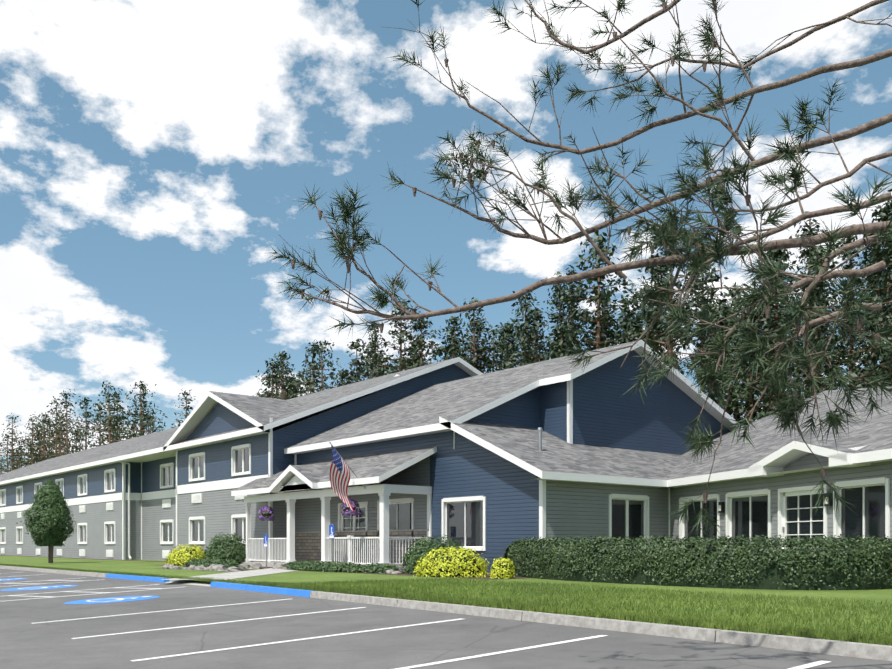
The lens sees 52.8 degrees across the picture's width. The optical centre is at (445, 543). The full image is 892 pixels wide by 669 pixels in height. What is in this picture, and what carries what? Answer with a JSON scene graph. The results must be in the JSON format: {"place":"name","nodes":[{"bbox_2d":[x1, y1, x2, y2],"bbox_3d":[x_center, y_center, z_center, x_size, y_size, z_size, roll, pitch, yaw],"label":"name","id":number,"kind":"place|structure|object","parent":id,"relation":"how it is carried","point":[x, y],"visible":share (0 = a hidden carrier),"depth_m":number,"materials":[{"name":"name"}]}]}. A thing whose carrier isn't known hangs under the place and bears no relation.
{"place":"outdoors","nodes":[
{"label":"outdoors","id":0,"kind":"place"},
{"bbox_2d":[0,565,891,668],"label":"parking lot","id":1,"kind":"structure","parent":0,"point":[57,619],"depth_m":10.39,"materials":[{"name":"grey asphalt"}]},
{"bbox_2d":[0,563,891,645],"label":"lawn grass","id":2,"kind":"structure","parent":0,"point":[878,637],"depth_m":12.75,"materials":[{"name":"green plant"}]},
{"bbox_2d":[0,555,891,635],"bbox_3d":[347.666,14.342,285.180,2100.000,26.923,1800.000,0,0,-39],"label":"ground sheet","id":3,"kind":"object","parent":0,"point":[147,567],"depth_m":18.88,"materials":[{"name":"green plant"}]},
{"bbox_2d":[17,479,76,562],"bbox_3d":[-17.901,-1.015,40.513,2.376,3.797,2.364,0,0,11],"label":"cone tree","id":4,"kind":"object","parent":3,"relation":"on","point":[49,519],"visible":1,"depth_m":39.98,"materials":[{"name":"green plant"}]},
{"bbox_2d":[1,555,527,585],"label":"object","id":5,"kind":"object","parent":3,"relation":"on","point":[253,572],"visible":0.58,"depth_m":25.30,"materials":[{"name":"concrete"}]},
{"bbox_2d":[162,563,401,573],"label":"rocks","id":6,"kind":"object","parent":5,"relation":"on","point":[215,567],"visible":0.52,"depth_m":29.91,"materials":[{"name":"white stone"}]},
{"bbox_2d":[264,524,333,566],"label":"handicap parking signs","id":7,"kind":"object","parent":5,"relation":"on","point":[331,531],"visible":0.85,"depth_m":29.75,"materials":[{"name":"blue metal"}]},
{"bbox_2d":[166,532,891,590],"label":"bushes","id":8,"kind":"object","parent":5,"relation":"on","point":[835,563],"visible":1,"depth_m":19.04,"materials":[{"name":"green plant"}]},
{"bbox_2d":[0,189,891,474],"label":"background trees","id":9,"kind":"object","parent":3,"relation":"on","point":[526,347],"visible":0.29,"depth_m":80.26,"materials":[{"name":"green plant"}]},
{"bbox_2d":[0,340,891,571],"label":"motel building","id":10,"kind":"structure","parent":3,"relation":"on","point":[491,466],"depth_m":31.14,"materials":[{"name":"grey"}]},
{"bbox_2d":[258,496,359,520],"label":"hanging flower baskets","id":11,"kind":"object","parent":10,"relation":"attached to","point":[268,514],"visible":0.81,"depth_m":30.11,"materials":[{"name":"purple plant"}]},
{"bbox_2d":[329,442,366,511],"bbox_3d":[-3.112,-2.096,28.781,1.464,2.228,0.200,0,0,-39],"label":"flag","id":12,"kind":"object","parent":10,"relation":"attached to","point":[339,474],"visible":0.98,"depth_m":28.60,"materials":[{"name":"multicoloured fabric"}]},
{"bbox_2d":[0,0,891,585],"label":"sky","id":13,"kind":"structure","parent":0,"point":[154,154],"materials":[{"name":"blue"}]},
{"bbox_2d":[267,0,891,537],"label":"pine branches","id":14,"kind":"object","parent":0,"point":[709,252],"visible":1,"depth_m":5.08,"materials":[{"name":"green plant"}]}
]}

